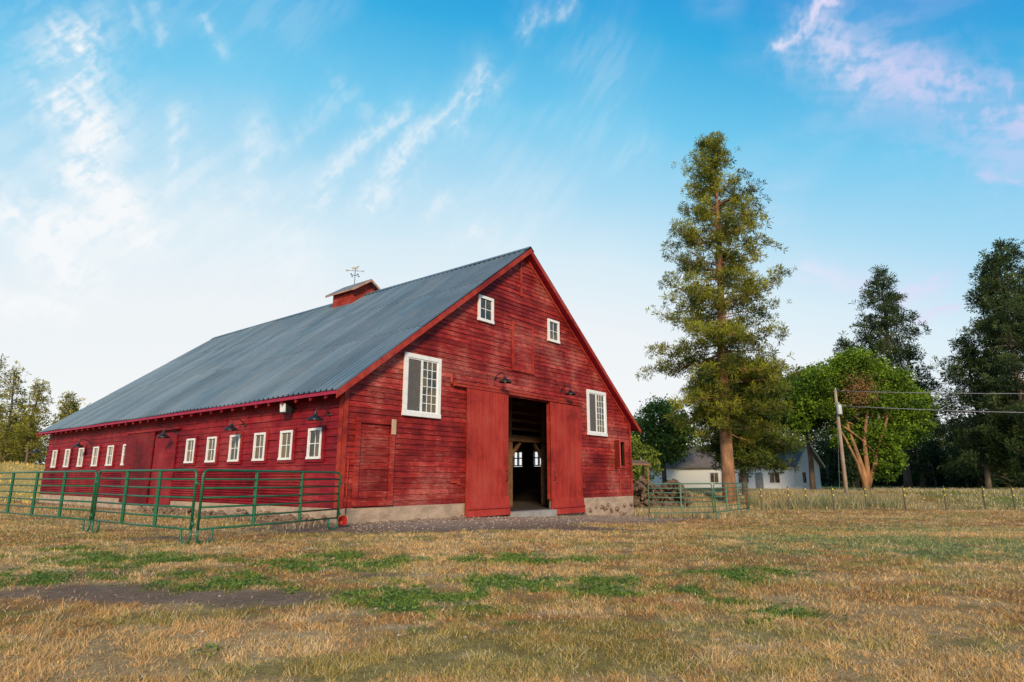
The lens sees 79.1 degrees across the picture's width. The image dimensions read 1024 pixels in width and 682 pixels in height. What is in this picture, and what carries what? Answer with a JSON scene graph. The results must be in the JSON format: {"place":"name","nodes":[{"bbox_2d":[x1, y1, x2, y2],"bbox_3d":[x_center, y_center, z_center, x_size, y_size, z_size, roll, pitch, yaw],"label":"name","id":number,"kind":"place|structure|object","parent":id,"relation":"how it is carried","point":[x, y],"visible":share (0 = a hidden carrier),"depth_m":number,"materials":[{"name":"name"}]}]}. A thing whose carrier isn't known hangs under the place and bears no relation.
{"place":"outdoors","nodes":[
{"label":"outdoors","id":0,"kind":"place"},
{"bbox_2d":[13,515,736,648],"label":"gravel","id":1,"kind":"structure","parent":0,"point":[446,549],"depth_m":20.03,"materials":[{"name":"stone"}]},
{"bbox_2d":[0,460,1023,681],"bbox_3d":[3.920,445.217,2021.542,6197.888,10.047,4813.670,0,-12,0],"label":"ground","id":2,"kind":"structure","parent":0,"point":[244,595],"depth_m":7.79,"materials":[{"name":"beige plant"}]},
{"bbox_2d":[0,353,90,464],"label":"distant grove","id":3,"kind":"object","parent":2,"relation":"on","point":[20,441],"visible":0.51,"depth_m":75.97,"materials":[{"name":"green plant"}]},
{"bbox_2d":[0,470,97,531],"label":"livestock gate","id":4,"kind":"structure","parent":2,"relation":"on","point":[35,492],"depth_m":19.50,"materials":[{"name":"green metal"}]},
{"bbox_2d":[91,469,199,543],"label":"livestock gate","id":5,"kind":"structure","parent":2,"relation":"on","point":[155,515],"depth_m":15.83,"materials":[{"name":"green metal"}]},
{"bbox_2d":[196,469,342,543],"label":"livestock gate","id":6,"kind":"structure","parent":2,"relation":"on","point":[300,495],"depth_m":16.27,"materials":[{"name":"green metal"}]},
{"bbox_2d":[32,246,640,525],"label":"red barn","id":7,"kind":"structure","parent":2,"relation":"on","point":[448,394],"depth_m":28.45,"materials":[{"name":"paint"}]},
{"bbox_2d":[50,450,57,467],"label":"side window","id":8,"kind":"structure","parent":7,"relation":"in","point":[54,455],"depth_m":39.89,"materials":[{"name":"white paint"}]},
{"bbox_2d":[62,449,70,466],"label":"side window","id":9,"kind":"structure","parent":7,"relation":"in","point":[67,451],"depth_m":38.45,"materials":[{"name":"white paint"}]},
{"bbox_2d":[76,448,83,466],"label":"side window","id":10,"kind":"structure","parent":7,"relation":"in","point":[81,450],"depth_m":36.95,"materials":[{"name":"white paint"}]},
{"bbox_2d":[90,446,98,465],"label":"side window","id":11,"kind":"structure","parent":7,"relation":"in","point":[95,449],"depth_m":35.52,"materials":[{"name":"white paint"}]},
{"bbox_2d":[105,445,113,465],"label":"side window","id":12,"kind":"structure","parent":7,"relation":"in","point":[110,449],"depth_m":34.15,"materials":[{"name":"white paint"}]},
{"bbox_2d":[120,444,125,464],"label":"side window","id":13,"kind":"structure","parent":7,"relation":"in","point":[124,445],"depth_m":32.96,"materials":[{"name":"white paint"}]},
{"bbox_2d":[119,426,181,504],"bbox_3d":[-18.031,6.194,30.711,6.200,3.600,0.155,-10,-16,38],"label":"side sliding door","id":14,"kind":"structure","parent":7,"relation":"in","point":[139,449],"depth_m":30.62,"materials":[{"name":"red paint"}]},
{"bbox_2d":[183,438,195,462],"bbox_3d":[-14.659,5.001,28.243,0.860,1.100,0.099,-10,-16,38],"label":"side window","id":15,"kind":"structure","parent":7,"relation":"in","point":[190,443],"depth_m":28.31,"materials":[{"name":"white paint"}]},
{"bbox_2d":[204,436,216,462],"bbox_3d":[-13.101,4.730,27.019,0.860,1.100,0.099,-10,-16,38],"label":"side window","id":16,"kind":"structure","parent":7,"relation":"in","point":[211,441],"depth_m":27.07,"materials":[{"name":"white paint"}]},
{"bbox_2d":[227,434,240,461],"bbox_3d":[-11.542,4.459,25.794,0.860,1.100,0.099,-10,-16,38],"label":"side window","id":17,"kind":"structure","parent":7,"relation":"in","point":[234,443],"depth_m":25.84,"materials":[{"name":"white paint"}]},
{"bbox_2d":[251,432,265,460],"bbox_3d":[-10.023,4.194,24.601,0.860,1.100,0.099,-10,-16,38],"label":"side window","id":18,"kind":"structure","parent":7,"relation":"in","point":[259,438],"depth_m":24.65,"materials":[{"name":"white paint"}]},
{"bbox_2d":[277,430,292,459],"bbox_3d":[-8.543,3.936,23.438,0.860,1.100,0.099,-10,-16,38],"label":"side window","id":19,"kind":"structure","parent":7,"relation":"in","point":[285,444],"depth_m":23.48,"materials":[{"name":"white paint"}]},
{"bbox_2d":[305,427,321,458],"bbox_3d":[-7.102,3.685,22.305,0.860,1.100,0.099,-10,-16,38],"label":"side window","id":20,"kind":"structure","parent":7,"relation":"in","point":[314,434],"depth_m":22.35,"materials":[{"name":"white paint"}]},
{"bbox_2d":[351,417,394,506],"bbox_3d":[-4.934,4.343,22.292,0.125,3.070,1.750,-10,-16,38],"label":"side entry door","id":21,"kind":"structure","parent":7,"relation":"in","point":[362,495],"depth_m":22.23,"materials":[{"name":"red paint"}]},
{"bbox_2d":[401,352,441,418],"bbox_3d":[-3.550,1.789,24.656,0.099,2.460,2.020,-10,-16,38],"label":"big window","id":22,"kind":"structure","parent":7,"relation":"in","point":[421,396],"depth_m":24.63,"materials":[{"name":"white paint"}]},
{"bbox_2d":[477,294,493,324],"bbox_3d":[-1.189,-1.447,28.378,0.099,1.210,1.090,-10,-16,38],"label":"gable window","id":23,"kind":"structure","parent":7,"relation":"in","point":[485,311],"depth_m":28.38,"materials":[{"name":"white paint"}]},
{"bbox_2d":[465,388,510,516],"bbox_3d":[-0.991,4.840,26.959,0.230,5.320,2.760,-10,-16,38],"label":"sliding door panel","id":24,"kind":"structure","parent":7,"relation":"in","point":[486,456],"depth_m":26.86,"materials":[{"name":"red paint"}]},
{"bbox_2d":[513,450,522,465],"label":"right wall window","id":25,"kind":"structure","parent":7,"relation":"in","point":[514,458],"depth_m":42.38,"materials":[{"name":"white paint"}]},
{"bbox_2d":[514,324,531,370],"bbox_3d":[0.537,0.345,30.206,0.025,2.139,1.410,-10,-16,38],"label":"loft door","id":26,"kind":"structure","parent":7,"relation":"in","point":[522,336],"depth_m":30.21,"materials":[{"name":"red paint"}]},
{"bbox_2d":[504,509,556,516],"bbox_3d":[0.895,8.061,28.726,0.590,0.395,3.300,-10,-16,38],"label":"threshold","id":27,"kind":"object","parent":7,"relation":"in","point":[542,512],"depth_m":28.55,"materials":[{"name":"concrete"}]},
{"bbox_2d":[533,449,540,465],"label":"right wall window","id":28,"kind":"structure","parent":7,"relation":"in","point":[534,457],"depth_m":41.45,"materials":[{"name":"white paint"}]},
{"bbox_2d":[547,318,559,343],"bbox_3d":[2.181,-0.512,32.459,0.099,1.190,1.040,-10,-16,38],"label":"gable window right","id":29,"kind":"structure","parent":7,"relation":"in","point":[553,328],"depth_m":32.45,"materials":[{"name":"white paint"}]},
{"bbox_2d":[550,402,585,513],"bbox_3d":[2.859,5.958,31.610,0.230,5.450,2.800,-10,-16,38],"label":"sliding door panel right","id":30,"kind":"structure","parent":7,"relation":"in","point":[567,497],"depth_m":31.53,"materials":[{"name":"red paint"}]},
{"bbox_2d":[586,389,607,436],"bbox_3d":[4.764,4.044,34.736,0.099,2.500,2.020,-10,-16,38],"label":"big window right","id":31,"kind":"structure","parent":7,"relation":"in","point":[596,400],"depth_m":34.72,"materials":[{"name":"white paint"}]},
{"bbox_2d":[338,514,347,525],"bbox_3d":[-5.425,5.724,19.824,0.335,0.396,0.367,6,-14,-24],"label":"feed bucket","id":32,"kind":"object","parent":2,"relation":"on","point":[342,520],"visible":0.86,"depth_m":19.84,"materials":[{"name":"red plastic"}]},
{"bbox_2d":[0,542,846,653],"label":"weed patch","id":33,"kind":"object","parent":2,"relation":"on","point":[384,586],"visible":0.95,"depth_m":9.40,"materials":[{"name":"green plant"}]},
{"bbox_2d":[632,460,650,481],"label":"lean to shelter","id":34,"kind":"object","parent":2,"relation":"on","point":[640,462],"visible":0.26,"depth_m":44.88,"materials":[{"name":"brown wood"}]},
{"bbox_2d":[631,431,664,493],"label":"lilac bush","id":35,"kind":"object","parent":2,"relation":"on","point":[637,452],"visible":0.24,"depth_m":50.40,"materials":[{"name":"green plant"}]},
{"bbox_2d":[633,475,691,508],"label":"rock wall","id":36,"kind":"structure","parent":2,"relation":"on","point":[640,485],"depth_m":42.73,"materials":[{"name":"brown stone"}]},
{"bbox_2d":[631,392,703,482],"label":"maple tree","id":37,"kind":"object","parent":2,"relation":"on","point":[670,440],"visible":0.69,"depth_m":72.91,"materials":[{"name":"green plant"}]},
{"bbox_2d":[647,483,715,519],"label":"livestock gate","id":38,"kind":"structure","parent":2,"relation":"on","point":[681,502],"depth_m":32.85,"materials":[{"name":"green metal"}]},
{"bbox_2d":[635,130,802,503],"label":"ponderosa pine tree","id":39,"kind":"object","parent":2,"relation":"on","point":[723,333],"visible":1,"depth_m":50.89,"materials":[{"name":"green plant"}]},
{"bbox_2d":[713,483,749,518],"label":"livestock gate","id":40,"kind":"structure","parent":2,"relation":"on","point":[726,496],"depth_m":35.09,"materials":[{"name":"green metal"}]},
{"bbox_2d":[645,441,825,488],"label":"white farmhouse","id":41,"kind":"object","parent":2,"relation":"on","point":[693,468],"visible":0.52,"depth_m":70.39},
{"bbox_2d":[755,473,763,488],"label":"door","id":42,"kind":"structure","parent":41,"relation":"in","point":[758,476],"depth_m":69.10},
{"bbox_2d":[710,471,815,483],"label":"windows","id":43,"kind":"structure","parent":41,"relation":"in","point":[714,476],"depth_m":68.17,"materials":[{"name":"white paint"}]},
{"bbox_2d":[679,345,813,494],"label":"young pine tree","id":44,"kind":"object","parent":2,"relation":"on","point":[765,452],"visible":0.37,"depth_m":52.20,"materials":[{"name":"green plant"}]},
{"bbox_2d":[745,489,749,512],"bbox_3d":[14.908,10.210,39.222,0.225,1.704,0.225,0,-12,0],"label":"fence post","id":45,"kind":"object","parent":2,"relation":"on","point":[747,500],"visible":0.53,"depth_m":39.19,"materials":[{"name":"wood"}]},
{"bbox_2d":[771,364,834,489],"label":"willow tree","id":46,"kind":"object","parent":2,"relation":"on","point":[820,424],"visible":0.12,"depth_m":62.68,"materials":[{"name":"green plant"}]},
{"bbox_2d":[822,330,878,453],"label":"pine tree","id":47,"kind":"object","parent":2,"relation":"on","point":[845,342],"visible":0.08,"depth_m":89.17,"materials":[{"name":"green plant"}]},
{"bbox_2d":[781,345,939,490],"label":"willow tree","id":48,"kind":"object","parent":2,"relation":"on","point":[852,369],"visible":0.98,"depth_m":56.97,"materials":[{"name":"green plant"}]},
{"bbox_2d":[753,486,1023,510],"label":"wire fence","id":49,"kind":"object","parent":2,"relation":"on","point":[903,489],"visible":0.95,"depth_m":42.61,"materials":[{"name":"wood"}]},
{"bbox_2d":[762,404,1023,487],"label":"distant forest","id":50,"kind":"object","parent":2,"relation":"on","point":[927,458],"visible":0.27,"depth_m":83.43,"materials":[{"name":"green plant"}]},
{"bbox_2d":[848,264,957,487],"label":"pine tree","id":51,"kind":"object","parent":2,"relation":"on","point":[881,328],"visible":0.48,"depth_m":75.79,"materials":[{"name":"green plant"}]},
{"bbox_2d":[834,388,1023,493],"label":"utility pole","id":52,"kind":"object","parent":2,"relation":"on","point":[838,406],"visible":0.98,"depth_m":52.69,"materials":[{"name":"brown wood"}]},
{"bbox_2d":[923,329,1023,488],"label":"pine tree","id":53,"kind":"object","parent":2,"relation":"on","point":[967,433],"visible":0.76,"depth_m":62.22,"materials":[{"name":"green plant"}]},
{"bbox_2d":[948,245,1023,467],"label":"pine tree","id":54,"kind":"object","parent":2,"relation":"on","point":[992,290],"visible":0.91,"depth_m":60.78,"materials":[{"name":"green plant"}]},
{"bbox_2d":[965,237,1023,464],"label":"pine tree","id":55,"kind":"object","parent":2,"relation":"on","point":[1010,247],"visible":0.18,"depth_m":67.68,"materials":[{"name":"green plant"}]},
{"bbox_2d":[0,0,1023,323],"bbox_3d":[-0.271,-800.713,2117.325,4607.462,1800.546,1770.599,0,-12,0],"label":"cloud","id":56,"kind":"structure","parent":0,"point":[114,206],"depth_m":2250.10,"materials":[{"name":"white"}]},
{"bbox_2d":[0,0,1023,466],"label":"sky","id":57,"kind":"structure","parent":0,"point":[571,129],"materials":[{"name":"blue"}]}
]}

